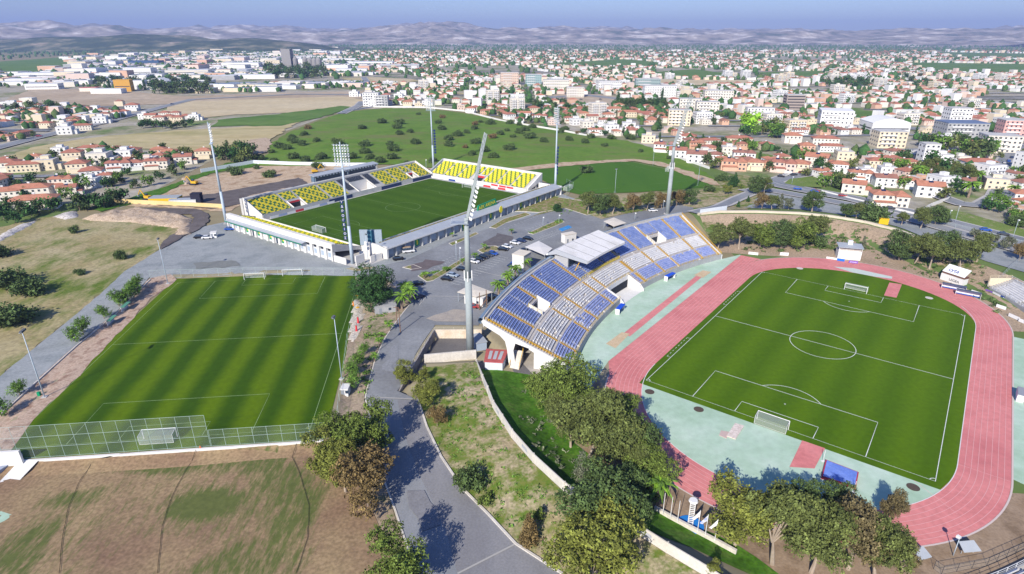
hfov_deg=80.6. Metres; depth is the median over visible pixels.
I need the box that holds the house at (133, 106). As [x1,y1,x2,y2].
[124,103,140,110]
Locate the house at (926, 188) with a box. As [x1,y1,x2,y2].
[912,179,950,197]
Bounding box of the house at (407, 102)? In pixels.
[402,100,412,105]
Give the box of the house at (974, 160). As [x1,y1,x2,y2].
[958,157,998,162]
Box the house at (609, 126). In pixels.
[603,121,621,132]
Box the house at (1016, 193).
[1007,188,1023,199]
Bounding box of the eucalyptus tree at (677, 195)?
[671,189,685,205]
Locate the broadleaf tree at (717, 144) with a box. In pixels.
[715,141,722,149]
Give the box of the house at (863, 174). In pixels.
[847,167,874,181]
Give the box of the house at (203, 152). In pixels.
[194,146,212,158]
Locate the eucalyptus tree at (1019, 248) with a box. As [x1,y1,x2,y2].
[1013,242,1023,259]
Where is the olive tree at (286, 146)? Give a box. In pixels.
[280,143,291,149]
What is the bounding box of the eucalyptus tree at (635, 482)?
[608,460,650,493]
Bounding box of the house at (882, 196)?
[867,187,911,207]
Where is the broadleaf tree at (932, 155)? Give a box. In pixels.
[923,149,944,161]
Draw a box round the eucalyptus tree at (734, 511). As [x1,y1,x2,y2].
[706,466,781,548]
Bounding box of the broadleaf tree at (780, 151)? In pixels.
[777,149,789,153]
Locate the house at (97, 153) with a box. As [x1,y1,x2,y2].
[84,147,118,163]
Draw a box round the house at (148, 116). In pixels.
[143,113,157,120]
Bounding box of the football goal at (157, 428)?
[137,427,177,444]
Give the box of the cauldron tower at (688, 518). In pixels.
[679,497,703,533]
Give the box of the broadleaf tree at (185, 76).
[181,74,190,79]
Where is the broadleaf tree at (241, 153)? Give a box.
[234,146,249,162]
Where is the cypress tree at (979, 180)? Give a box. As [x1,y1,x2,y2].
[973,176,981,191]
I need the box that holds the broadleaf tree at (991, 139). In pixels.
[969,136,997,148]
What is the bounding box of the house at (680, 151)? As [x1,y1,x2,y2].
[669,145,687,158]
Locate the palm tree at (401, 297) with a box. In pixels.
[392,291,410,308]
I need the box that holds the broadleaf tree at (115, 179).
[109,176,117,186]
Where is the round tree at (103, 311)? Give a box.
[93,304,111,318]
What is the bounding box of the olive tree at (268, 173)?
[261,169,276,177]
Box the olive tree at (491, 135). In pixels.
[488,133,496,138]
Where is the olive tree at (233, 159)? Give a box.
[230,156,244,162]
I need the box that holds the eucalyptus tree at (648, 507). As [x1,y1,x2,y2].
[609,485,654,538]
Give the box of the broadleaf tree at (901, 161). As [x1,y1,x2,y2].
[894,158,909,166]
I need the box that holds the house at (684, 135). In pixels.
[680,132,696,141]
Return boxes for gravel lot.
[745,192,1023,271]
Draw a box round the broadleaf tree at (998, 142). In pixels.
[986,137,1003,151]
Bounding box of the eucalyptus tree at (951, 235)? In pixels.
[934,229,966,260]
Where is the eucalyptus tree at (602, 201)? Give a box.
[593,193,610,214]
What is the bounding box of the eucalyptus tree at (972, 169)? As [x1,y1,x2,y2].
[962,164,978,177]
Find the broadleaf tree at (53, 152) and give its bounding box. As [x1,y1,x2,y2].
[47,147,61,159]
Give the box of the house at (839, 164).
[829,159,849,173]
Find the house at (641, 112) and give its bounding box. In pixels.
[637,111,654,116]
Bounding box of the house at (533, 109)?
[527,106,539,112]
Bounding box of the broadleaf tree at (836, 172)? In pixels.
[827,169,843,175]
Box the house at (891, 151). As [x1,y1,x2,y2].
[882,147,905,154]
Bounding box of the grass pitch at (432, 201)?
[270,178,516,245]
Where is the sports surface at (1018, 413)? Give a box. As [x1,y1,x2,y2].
[1014,337,1023,483]
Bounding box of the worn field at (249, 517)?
[0,439,390,573]
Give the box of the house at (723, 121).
[718,118,728,124]
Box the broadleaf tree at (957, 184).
[948,174,967,191]
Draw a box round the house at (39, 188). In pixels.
[11,182,55,194]
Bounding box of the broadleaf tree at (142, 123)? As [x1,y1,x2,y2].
[137,119,147,127]
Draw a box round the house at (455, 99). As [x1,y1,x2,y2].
[452,97,459,102]
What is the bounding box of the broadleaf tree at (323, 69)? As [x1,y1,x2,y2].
[319,65,328,75]
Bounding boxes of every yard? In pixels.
[150,194,574,277]
[403,338,530,389]
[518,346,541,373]
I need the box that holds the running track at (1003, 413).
[606,255,1011,545]
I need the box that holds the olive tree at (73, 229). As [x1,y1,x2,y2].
[67,224,79,233]
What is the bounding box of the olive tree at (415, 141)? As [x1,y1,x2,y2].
[410,138,421,143]
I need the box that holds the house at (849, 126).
[845,124,855,128]
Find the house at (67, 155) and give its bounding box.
[60,148,84,161]
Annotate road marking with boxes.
[368,396,514,573]
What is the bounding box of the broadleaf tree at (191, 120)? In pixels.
[185,117,196,123]
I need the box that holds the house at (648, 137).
[641,131,658,143]
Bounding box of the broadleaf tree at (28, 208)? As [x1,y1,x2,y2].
[17,201,37,216]
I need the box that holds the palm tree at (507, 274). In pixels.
[501,270,514,285]
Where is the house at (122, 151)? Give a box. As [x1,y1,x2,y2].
[114,146,134,156]
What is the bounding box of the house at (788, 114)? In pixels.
[779,112,791,117]
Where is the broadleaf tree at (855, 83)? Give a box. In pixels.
[850,80,860,85]
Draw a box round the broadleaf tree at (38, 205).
[30,195,44,213]
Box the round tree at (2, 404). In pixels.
[0,397,13,416]
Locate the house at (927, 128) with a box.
[918,125,932,132]
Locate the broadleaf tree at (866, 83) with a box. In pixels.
[862,81,869,88]
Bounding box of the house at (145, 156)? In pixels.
[143,154,158,158]
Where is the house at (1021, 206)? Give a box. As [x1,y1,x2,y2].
[1009,204,1023,216]
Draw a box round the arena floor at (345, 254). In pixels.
[236,178,519,268]
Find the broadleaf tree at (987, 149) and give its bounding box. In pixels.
[975,139,998,157]
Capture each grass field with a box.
[91,162,255,211]
[756,152,772,158]
[785,176,821,186]
[946,209,1023,236]
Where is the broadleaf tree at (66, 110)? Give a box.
[63,106,70,113]
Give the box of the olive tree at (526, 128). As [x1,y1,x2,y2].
[521,126,530,130]
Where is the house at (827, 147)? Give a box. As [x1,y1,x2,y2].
[817,142,844,151]
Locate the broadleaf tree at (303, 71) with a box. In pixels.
[295,67,310,75]
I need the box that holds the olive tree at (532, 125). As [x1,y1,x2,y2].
[528,123,536,127]
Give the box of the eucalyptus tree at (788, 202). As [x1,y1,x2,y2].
[783,198,794,209]
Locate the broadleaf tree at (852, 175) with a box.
[846,172,856,178]
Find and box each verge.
[0,274,176,450]
[0,444,322,476]
[340,277,415,551]
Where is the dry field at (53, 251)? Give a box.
[0,216,177,375]
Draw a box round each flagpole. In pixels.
[692,510,700,531]
[700,514,708,535]
[709,520,717,540]
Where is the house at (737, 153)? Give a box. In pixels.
[732,148,756,158]
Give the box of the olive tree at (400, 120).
[394,118,404,123]
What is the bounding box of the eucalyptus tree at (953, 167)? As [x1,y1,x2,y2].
[949,162,964,172]
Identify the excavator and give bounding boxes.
[137,190,151,199]
[183,176,198,184]
[312,164,324,172]
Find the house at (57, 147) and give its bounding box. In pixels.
[50,144,68,154]
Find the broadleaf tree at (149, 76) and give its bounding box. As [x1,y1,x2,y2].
[143,74,156,79]
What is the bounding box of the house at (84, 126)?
[72,123,93,130]
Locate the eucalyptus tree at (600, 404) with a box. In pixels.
[551,385,628,458]
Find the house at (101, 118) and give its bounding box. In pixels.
[91,113,112,123]
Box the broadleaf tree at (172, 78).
[169,75,179,82]
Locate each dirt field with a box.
[0,89,364,105]
[554,94,631,107]
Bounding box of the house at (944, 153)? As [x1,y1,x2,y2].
[939,150,956,160]
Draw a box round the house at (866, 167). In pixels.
[858,165,878,172]
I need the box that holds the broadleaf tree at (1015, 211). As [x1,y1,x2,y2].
[1009,208,1023,216]
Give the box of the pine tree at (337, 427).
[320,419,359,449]
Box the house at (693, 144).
[689,139,705,148]
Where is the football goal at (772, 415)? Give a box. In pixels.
[754,410,789,433]
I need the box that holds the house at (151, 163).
[142,156,170,169]
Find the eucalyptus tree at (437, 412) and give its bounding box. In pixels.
[426,404,447,425]
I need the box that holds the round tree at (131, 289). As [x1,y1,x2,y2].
[121,284,140,295]
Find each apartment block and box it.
[382,80,392,85]
[418,78,428,87]
[482,76,490,80]
[486,88,498,102]
[500,81,511,85]
[509,96,524,111]
[510,92,524,96]
[572,72,580,76]
[582,70,591,74]
[588,100,606,117]
[593,77,602,82]
[619,79,629,83]
[664,72,674,78]
[676,79,687,83]
[693,110,712,123]
[722,69,732,76]
[740,69,750,78]
[747,87,759,90]
[761,111,782,122]
[772,89,788,96]
[774,73,786,81]
[783,117,807,131]
[784,71,794,79]
[827,73,838,79]
[829,83,845,92]
[838,92,855,102]
[853,72,864,76]
[873,77,887,86]
[896,111,920,124]
[926,171,959,191]
[927,80,941,87]
[940,133,957,147]
[961,96,981,107]
[972,72,985,78]
[974,160,1006,175]
[985,82,997,88]
[992,115,1014,122]
[994,73,1008,79]
[1012,151,1023,166]
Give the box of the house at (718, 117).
[713,115,722,122]
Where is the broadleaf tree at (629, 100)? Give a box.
[625,95,635,106]
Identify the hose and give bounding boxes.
[59,466,89,572]
[157,450,195,572]
[292,446,308,571]
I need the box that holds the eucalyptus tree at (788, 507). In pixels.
[742,477,822,565]
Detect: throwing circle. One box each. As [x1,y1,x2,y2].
[645,389,653,393]
[694,406,703,411]
[906,483,919,490]
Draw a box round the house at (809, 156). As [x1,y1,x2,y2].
[804,151,833,167]
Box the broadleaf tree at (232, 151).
[226,147,240,158]
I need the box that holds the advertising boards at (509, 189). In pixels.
[431,176,522,192]
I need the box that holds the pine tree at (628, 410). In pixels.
[586,397,636,451]
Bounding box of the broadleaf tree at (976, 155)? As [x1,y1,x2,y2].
[971,152,979,157]
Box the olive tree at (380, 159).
[374,156,385,162]
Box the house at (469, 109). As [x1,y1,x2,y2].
[465,106,475,112]
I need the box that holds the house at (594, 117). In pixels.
[586,114,599,121]
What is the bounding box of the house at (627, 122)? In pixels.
[622,119,638,129]
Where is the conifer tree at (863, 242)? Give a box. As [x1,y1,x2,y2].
[861,236,866,248]
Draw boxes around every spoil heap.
[0,221,35,240]
[54,211,78,218]
[83,207,192,227]
[176,227,190,235]
[182,177,189,184]
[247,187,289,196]
[348,300,367,341]
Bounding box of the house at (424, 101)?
[422,99,432,104]
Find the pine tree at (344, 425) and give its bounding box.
[312,408,378,449]
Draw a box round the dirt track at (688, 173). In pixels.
[427,159,718,184]
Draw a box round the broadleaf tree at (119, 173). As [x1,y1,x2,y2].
[111,171,123,182]
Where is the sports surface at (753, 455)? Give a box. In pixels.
[642,384,939,508]
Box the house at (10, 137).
[0,134,14,140]
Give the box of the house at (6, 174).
[0,172,14,179]
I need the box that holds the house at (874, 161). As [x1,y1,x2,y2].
[864,156,887,168]
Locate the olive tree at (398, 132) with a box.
[395,130,404,134]
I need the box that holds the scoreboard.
[359,229,382,244]
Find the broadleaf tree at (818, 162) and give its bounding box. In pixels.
[812,156,825,166]
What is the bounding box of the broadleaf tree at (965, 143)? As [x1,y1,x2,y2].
[956,138,979,149]
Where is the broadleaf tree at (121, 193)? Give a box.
[105,186,129,198]
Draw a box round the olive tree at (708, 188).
[703,184,715,191]
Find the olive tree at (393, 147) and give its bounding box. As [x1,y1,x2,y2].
[387,144,400,151]
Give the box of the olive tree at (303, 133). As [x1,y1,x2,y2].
[299,130,308,135]
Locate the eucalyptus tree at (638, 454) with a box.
[621,436,651,468]
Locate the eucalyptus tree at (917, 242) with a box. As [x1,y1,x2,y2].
[902,232,936,263]
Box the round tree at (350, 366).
[342,360,359,374]
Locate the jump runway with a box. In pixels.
[624,276,700,335]
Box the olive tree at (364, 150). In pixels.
[358,146,370,153]
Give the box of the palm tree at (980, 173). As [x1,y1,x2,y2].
[976,170,985,177]
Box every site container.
[147,195,182,200]
[168,198,196,202]
[878,217,889,224]
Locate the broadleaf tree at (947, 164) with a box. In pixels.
[937,157,954,169]
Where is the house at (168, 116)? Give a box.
[163,114,174,121]
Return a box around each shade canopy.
[458,284,491,303]
[526,241,552,258]
[604,218,625,226]
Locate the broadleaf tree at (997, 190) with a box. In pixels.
[992,186,1004,195]
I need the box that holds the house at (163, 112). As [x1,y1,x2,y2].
[158,111,170,114]
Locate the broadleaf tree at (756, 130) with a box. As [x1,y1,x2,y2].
[751,123,763,135]
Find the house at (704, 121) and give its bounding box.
[699,117,711,124]
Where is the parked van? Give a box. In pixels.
[402,246,414,252]
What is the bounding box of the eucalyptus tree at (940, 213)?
[930,205,951,223]
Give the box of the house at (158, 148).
[149,145,167,151]
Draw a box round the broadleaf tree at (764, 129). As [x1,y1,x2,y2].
[757,123,768,134]
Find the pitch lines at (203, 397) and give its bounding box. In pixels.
[14,275,360,447]
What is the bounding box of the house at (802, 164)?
[795,158,810,171]
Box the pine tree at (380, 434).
[351,395,394,449]
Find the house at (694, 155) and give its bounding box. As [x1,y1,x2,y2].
[686,148,711,163]
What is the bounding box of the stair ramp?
[509,350,522,369]
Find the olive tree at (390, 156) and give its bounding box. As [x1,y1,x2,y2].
[385,152,397,159]
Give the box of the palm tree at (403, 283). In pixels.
[396,281,412,295]
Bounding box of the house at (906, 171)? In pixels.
[892,166,916,176]
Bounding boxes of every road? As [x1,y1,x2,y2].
[0,94,316,148]
[0,94,348,147]
[0,245,168,412]
[145,208,208,248]
[168,177,307,208]
[336,101,362,113]
[340,101,362,112]
[365,399,456,573]
[738,188,1015,251]
[742,188,1015,249]
[771,170,813,181]
[771,171,811,182]
[934,144,1022,207]
[937,144,1023,206]
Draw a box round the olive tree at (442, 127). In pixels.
[437,124,446,129]
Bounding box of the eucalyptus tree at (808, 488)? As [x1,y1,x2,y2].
[788,474,825,518]
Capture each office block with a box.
[362,92,379,105]
[375,95,389,105]
[500,72,518,83]
[525,74,541,85]
[543,79,568,89]
[566,87,584,96]
[596,80,620,90]
[634,78,660,85]
[642,85,676,96]
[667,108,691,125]
[679,97,701,110]
[695,101,719,111]
[702,90,733,100]
[745,107,774,115]
[782,94,805,109]
[816,107,854,127]
[868,129,908,147]
[915,142,941,160]
[931,119,990,137]
[941,106,974,119]
[978,132,1023,152]
[994,118,1023,135]
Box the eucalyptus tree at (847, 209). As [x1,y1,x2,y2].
[839,203,855,216]
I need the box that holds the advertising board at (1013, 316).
[1008,313,1019,319]
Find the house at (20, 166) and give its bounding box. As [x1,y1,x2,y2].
[3,159,41,172]
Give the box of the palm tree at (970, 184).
[959,181,982,197]
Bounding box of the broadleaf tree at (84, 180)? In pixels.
[70,174,94,187]
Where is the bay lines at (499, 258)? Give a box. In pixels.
[442,218,564,291]
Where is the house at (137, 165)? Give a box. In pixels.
[130,158,143,170]
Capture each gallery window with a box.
[315,173,339,180]
[349,165,374,173]
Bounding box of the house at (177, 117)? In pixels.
[170,115,184,122]
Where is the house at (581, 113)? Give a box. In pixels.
[578,111,588,117]
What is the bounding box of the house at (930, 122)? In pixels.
[920,119,934,125]
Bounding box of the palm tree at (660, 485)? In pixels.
[642,471,678,506]
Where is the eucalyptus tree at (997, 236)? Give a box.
[988,233,1000,241]
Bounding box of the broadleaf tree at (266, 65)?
[261,61,273,69]
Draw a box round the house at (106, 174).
[95,171,112,181]
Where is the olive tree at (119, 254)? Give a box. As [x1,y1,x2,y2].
[112,249,127,259]
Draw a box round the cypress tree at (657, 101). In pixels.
[654,96,659,104]
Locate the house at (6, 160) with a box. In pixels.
[0,157,22,172]
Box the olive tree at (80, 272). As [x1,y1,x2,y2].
[72,268,85,275]
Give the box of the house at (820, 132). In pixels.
[816,128,830,134]
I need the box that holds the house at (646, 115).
[642,113,652,118]
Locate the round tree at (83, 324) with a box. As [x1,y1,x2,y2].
[68,315,91,332]
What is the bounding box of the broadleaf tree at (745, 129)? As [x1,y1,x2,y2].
[739,124,752,134]
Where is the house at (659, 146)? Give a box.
[653,139,676,152]
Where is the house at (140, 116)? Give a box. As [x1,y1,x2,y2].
[137,111,146,119]
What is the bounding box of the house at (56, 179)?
[45,173,75,187]
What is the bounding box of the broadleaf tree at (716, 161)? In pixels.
[709,157,722,168]
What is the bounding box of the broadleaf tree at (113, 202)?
[103,186,118,204]
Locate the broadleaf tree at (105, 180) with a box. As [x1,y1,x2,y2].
[98,176,112,187]
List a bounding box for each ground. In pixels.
[0,44,1023,573]
[0,45,1023,228]
[533,189,738,218]
[713,175,766,209]
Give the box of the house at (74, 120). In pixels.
[67,119,80,123]
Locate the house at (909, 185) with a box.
[898,175,918,189]
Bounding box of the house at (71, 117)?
[64,116,81,120]
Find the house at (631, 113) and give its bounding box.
[617,110,636,116]
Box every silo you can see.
[280,49,293,67]
[292,56,297,64]
[312,57,316,66]
[316,57,321,67]
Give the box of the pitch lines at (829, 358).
[647,272,964,480]
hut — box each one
[372,299,396,314]
[464,294,487,306]
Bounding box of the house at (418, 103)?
[415,101,424,105]
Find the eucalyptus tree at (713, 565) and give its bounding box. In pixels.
[706,557,722,573]
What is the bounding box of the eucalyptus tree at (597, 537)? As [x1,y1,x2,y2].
[541,483,646,573]
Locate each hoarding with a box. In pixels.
[105,199,221,207]
[200,160,376,172]
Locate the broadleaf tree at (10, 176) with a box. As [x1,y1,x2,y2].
[2,173,16,185]
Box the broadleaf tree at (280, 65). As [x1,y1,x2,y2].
[275,62,283,69]
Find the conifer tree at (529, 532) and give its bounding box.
[517,511,545,548]
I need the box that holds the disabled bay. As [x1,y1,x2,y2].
[559,225,571,230]
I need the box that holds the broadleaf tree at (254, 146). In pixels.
[236,140,257,151]
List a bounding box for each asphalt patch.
[194,260,239,268]
[382,345,397,371]
[407,490,439,530]
[411,259,443,270]
[426,309,465,321]
[483,233,512,246]
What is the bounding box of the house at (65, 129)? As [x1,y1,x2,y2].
[55,123,79,134]
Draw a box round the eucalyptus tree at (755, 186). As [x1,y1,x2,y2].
[747,175,766,192]
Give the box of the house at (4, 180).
[0,175,11,186]
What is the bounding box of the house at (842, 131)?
[831,126,849,134]
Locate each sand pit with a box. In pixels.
[606,332,628,347]
[695,270,710,277]
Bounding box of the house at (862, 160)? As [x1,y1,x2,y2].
[859,154,875,163]
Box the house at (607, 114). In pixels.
[601,112,614,117]
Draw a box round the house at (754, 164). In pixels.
[746,157,764,170]
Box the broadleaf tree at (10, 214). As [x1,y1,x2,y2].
[1,208,24,222]
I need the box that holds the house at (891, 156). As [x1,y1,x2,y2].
[878,154,901,158]
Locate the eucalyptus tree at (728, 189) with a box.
[723,184,732,191]
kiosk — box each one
[484,349,507,369]
[512,249,531,272]
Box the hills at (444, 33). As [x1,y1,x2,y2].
[0,20,1023,46]
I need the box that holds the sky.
[0,0,1023,30]
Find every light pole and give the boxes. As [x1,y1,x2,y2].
[19,328,47,397]
[156,237,169,283]
[331,315,344,379]
[953,534,961,555]
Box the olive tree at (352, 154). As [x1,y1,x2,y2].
[343,151,357,159]
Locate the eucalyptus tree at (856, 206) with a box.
[852,202,864,217]
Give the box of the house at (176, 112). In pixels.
[169,111,181,114]
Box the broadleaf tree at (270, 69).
[265,63,275,72]
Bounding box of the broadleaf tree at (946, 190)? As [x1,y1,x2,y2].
[935,186,954,197]
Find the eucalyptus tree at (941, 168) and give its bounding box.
[938,166,950,172]
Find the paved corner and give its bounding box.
[0,511,10,522]
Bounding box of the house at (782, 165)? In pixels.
[768,156,797,172]
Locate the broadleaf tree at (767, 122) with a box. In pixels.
[761,119,771,124]
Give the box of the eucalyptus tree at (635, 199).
[624,193,642,211]
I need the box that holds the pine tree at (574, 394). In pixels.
[555,378,596,401]
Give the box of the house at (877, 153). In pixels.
[867,150,883,155]
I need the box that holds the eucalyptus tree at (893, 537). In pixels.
[848,512,919,573]
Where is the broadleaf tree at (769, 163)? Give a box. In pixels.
[763,160,775,171]
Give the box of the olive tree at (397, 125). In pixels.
[392,123,402,128]
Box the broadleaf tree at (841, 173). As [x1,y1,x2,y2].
[832,172,848,178]
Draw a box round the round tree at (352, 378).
[342,368,360,387]
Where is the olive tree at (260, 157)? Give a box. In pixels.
[252,153,265,159]
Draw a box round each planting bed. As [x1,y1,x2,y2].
[420,257,464,280]
[450,232,477,244]
[479,246,497,252]
[491,213,529,227]
[515,196,599,214]
[531,221,559,233]
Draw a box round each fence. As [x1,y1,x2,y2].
[0,415,210,457]
[148,267,355,276]
[208,423,322,445]
[336,306,354,412]
[933,543,1023,573]
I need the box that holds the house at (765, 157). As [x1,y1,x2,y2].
[761,155,781,159]
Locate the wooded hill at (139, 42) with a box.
[0,34,440,52]
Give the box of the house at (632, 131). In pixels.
[628,127,638,135]
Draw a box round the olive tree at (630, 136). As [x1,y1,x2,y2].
[624,133,635,139]
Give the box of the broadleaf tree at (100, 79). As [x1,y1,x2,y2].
[96,75,110,86]
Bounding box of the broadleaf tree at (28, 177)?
[21,171,36,182]
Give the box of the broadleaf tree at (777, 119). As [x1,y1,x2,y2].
[766,116,781,128]
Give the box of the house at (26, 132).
[12,129,31,137]
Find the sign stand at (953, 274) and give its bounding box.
[940,264,970,285]
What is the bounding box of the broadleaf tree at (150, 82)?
[145,79,157,88]
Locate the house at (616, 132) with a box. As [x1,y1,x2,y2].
[611,128,622,135]
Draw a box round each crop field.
[0,57,66,71]
[211,106,348,126]
[521,59,657,65]
[655,69,739,78]
[759,71,824,75]
[852,109,886,116]
[911,62,1023,71]
[941,52,1023,56]
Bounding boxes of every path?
[689,191,756,213]
[690,191,756,212]
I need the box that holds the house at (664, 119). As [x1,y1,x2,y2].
[660,116,667,122]
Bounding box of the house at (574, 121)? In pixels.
[569,116,582,125]
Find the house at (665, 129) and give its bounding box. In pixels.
[661,125,675,132]
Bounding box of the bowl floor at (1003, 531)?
[560,377,1023,573]
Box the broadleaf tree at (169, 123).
[165,120,174,128]
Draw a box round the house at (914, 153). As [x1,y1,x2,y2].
[910,150,916,158]
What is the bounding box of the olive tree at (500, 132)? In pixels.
[496,130,504,134]
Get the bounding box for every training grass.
[11,275,361,458]
[526,161,710,193]
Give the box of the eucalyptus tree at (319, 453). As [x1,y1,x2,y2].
[300,423,347,475]
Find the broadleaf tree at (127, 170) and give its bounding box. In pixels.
[121,167,131,174]
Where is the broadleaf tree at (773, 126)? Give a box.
[765,120,781,137]
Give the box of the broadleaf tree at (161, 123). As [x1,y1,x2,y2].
[154,119,166,128]
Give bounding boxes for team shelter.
[615,303,624,314]
[664,272,675,280]
[941,282,966,289]
[955,288,981,298]
[1015,386,1023,402]
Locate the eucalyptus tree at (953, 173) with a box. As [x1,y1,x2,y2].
[949,171,964,176]
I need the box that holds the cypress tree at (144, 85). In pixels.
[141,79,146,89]
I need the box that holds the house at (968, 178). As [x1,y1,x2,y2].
[961,176,981,188]
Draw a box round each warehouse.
[0,81,28,84]
[4,77,56,81]
[14,72,53,76]
[24,83,63,89]
[52,81,78,86]
[63,64,105,66]
[70,63,87,67]
[79,87,100,91]
[90,88,126,93]
[113,79,134,91]
[123,67,157,73]
[128,60,163,62]
[147,77,170,81]
[157,64,182,66]
[162,57,191,58]
[164,69,211,73]
[208,75,238,79]
[220,56,248,57]
[221,62,261,66]
[231,74,255,78]
[254,74,276,78]
[323,58,358,60]
[335,68,367,70]
[351,61,393,63]
[380,64,419,67]
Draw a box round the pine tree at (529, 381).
[520,361,562,399]
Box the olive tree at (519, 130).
[515,128,523,133]
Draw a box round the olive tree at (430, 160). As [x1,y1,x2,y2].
[428,157,437,162]
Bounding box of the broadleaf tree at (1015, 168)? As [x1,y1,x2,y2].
[1008,164,1021,170]
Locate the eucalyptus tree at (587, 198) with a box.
[578,190,597,213]
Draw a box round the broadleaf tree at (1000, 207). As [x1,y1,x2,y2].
[992,201,1008,212]
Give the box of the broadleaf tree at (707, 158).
[701,153,712,164]
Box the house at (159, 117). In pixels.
[151,115,165,121]
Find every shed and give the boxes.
[474,333,487,350]
[561,231,576,243]
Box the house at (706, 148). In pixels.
[699,147,714,151]
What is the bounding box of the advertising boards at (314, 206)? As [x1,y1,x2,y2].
[270,201,334,218]
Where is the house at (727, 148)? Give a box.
[721,143,736,154]
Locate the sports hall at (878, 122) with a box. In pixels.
[858,115,911,133]
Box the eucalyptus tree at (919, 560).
[901,534,923,569]
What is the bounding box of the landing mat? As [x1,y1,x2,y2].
[821,460,858,488]
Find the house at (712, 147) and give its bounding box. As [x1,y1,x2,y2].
[701,144,715,149]
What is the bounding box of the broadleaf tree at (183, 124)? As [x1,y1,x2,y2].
[180,119,187,127]
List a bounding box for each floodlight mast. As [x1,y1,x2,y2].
[207,122,226,223]
[332,142,355,264]
[425,97,435,167]
[450,132,486,349]
[554,106,560,184]
[664,95,693,213]
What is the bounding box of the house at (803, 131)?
[791,127,808,134]
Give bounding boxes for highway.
[549,94,919,128]
[769,182,1023,244]
[775,186,1023,243]
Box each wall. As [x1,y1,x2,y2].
[0,440,323,465]
[0,453,22,472]
[2,279,150,413]
[334,251,381,265]
[341,106,586,135]
[398,327,482,391]
[424,350,475,362]
[475,359,719,573]
[654,505,736,554]
[668,153,709,168]
[697,210,920,238]
[700,206,726,212]
[822,190,864,201]
[883,197,948,213]
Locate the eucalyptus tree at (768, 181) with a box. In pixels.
[761,177,773,191]
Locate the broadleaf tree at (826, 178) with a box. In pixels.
[816,171,833,186]
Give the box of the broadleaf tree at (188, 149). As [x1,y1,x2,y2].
[183,147,193,156]
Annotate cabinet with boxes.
[340,383,350,396]
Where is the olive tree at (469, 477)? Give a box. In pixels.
[451,461,489,493]
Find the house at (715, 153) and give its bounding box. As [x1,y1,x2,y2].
[708,150,722,160]
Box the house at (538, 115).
[535,113,547,120]
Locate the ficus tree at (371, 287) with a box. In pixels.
[346,262,395,311]
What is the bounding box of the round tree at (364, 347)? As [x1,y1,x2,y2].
[357,341,370,354]
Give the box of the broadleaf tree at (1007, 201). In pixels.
[999,193,1014,207]
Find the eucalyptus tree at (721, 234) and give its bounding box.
[707,223,731,248]
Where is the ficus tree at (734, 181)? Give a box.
[727,176,739,186]
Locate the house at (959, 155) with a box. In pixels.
[953,152,971,159]
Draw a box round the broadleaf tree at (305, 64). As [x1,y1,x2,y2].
[302,61,310,69]
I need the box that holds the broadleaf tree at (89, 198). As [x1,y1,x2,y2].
[71,191,99,205]
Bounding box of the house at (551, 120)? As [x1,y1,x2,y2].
[547,117,559,124]
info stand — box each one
[916,546,931,559]
[959,540,980,552]
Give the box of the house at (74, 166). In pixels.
[63,158,91,173]
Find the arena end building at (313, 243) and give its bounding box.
[224,213,361,260]
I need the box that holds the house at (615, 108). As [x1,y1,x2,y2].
[608,106,621,112]
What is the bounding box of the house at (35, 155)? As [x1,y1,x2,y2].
[24,153,42,158]
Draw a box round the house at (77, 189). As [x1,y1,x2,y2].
[54,182,84,195]
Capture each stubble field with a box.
[9,122,298,159]
[163,96,362,116]
[342,77,417,83]
[368,77,413,82]
[660,79,755,84]
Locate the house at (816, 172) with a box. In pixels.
[811,167,830,177]
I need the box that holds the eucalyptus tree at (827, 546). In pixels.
[785,490,863,573]
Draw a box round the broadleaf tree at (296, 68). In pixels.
[292,64,301,72]
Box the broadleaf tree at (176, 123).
[171,120,180,126]
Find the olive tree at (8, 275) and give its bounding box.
[0,266,39,287]
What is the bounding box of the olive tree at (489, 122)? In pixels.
[484,118,494,124]
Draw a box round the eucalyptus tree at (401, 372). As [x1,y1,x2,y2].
[393,359,417,384]
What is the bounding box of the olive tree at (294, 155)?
[286,152,299,159]
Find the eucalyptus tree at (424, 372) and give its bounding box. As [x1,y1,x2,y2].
[418,365,429,377]
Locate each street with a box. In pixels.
[0,128,53,129]
[8,130,49,131]
[13,174,78,176]
[464,71,513,71]
[637,134,928,136]
[708,125,739,125]
[727,102,941,103]
[771,86,829,86]
[849,148,959,150]
[976,97,1023,97]
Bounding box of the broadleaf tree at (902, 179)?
[898,174,912,188]
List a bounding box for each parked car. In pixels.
[193,234,202,238]
[201,235,212,238]
[224,226,233,230]
[392,256,403,260]
[411,280,423,285]
[412,293,425,299]
[440,275,452,280]
[446,271,458,277]
[456,266,464,270]
[471,258,479,263]
[473,256,483,260]
[478,254,488,258]
[483,252,493,256]
[488,250,497,255]
[488,295,496,300]
[497,246,508,250]
[502,243,512,247]
[510,240,520,244]
[516,238,525,242]
[523,235,532,240]
[979,227,991,231]
[997,231,1009,235]
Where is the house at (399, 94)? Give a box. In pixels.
[394,92,404,97]
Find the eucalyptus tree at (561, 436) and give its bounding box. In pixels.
[552,402,579,447]
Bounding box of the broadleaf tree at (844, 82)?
[841,78,848,87]
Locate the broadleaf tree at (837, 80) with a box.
[833,77,846,83]
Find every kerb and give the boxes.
[365,299,413,397]
[365,400,408,549]
[417,399,562,573]
[418,257,463,281]
[489,212,530,227]
[514,196,602,214]
[605,257,1013,547]
[641,307,975,509]
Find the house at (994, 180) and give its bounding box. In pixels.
[981,172,1014,189]
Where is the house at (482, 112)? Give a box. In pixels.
[480,109,493,114]
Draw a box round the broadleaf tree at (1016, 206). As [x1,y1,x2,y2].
[1006,205,1018,214]
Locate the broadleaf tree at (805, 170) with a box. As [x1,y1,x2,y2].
[799,167,811,175]

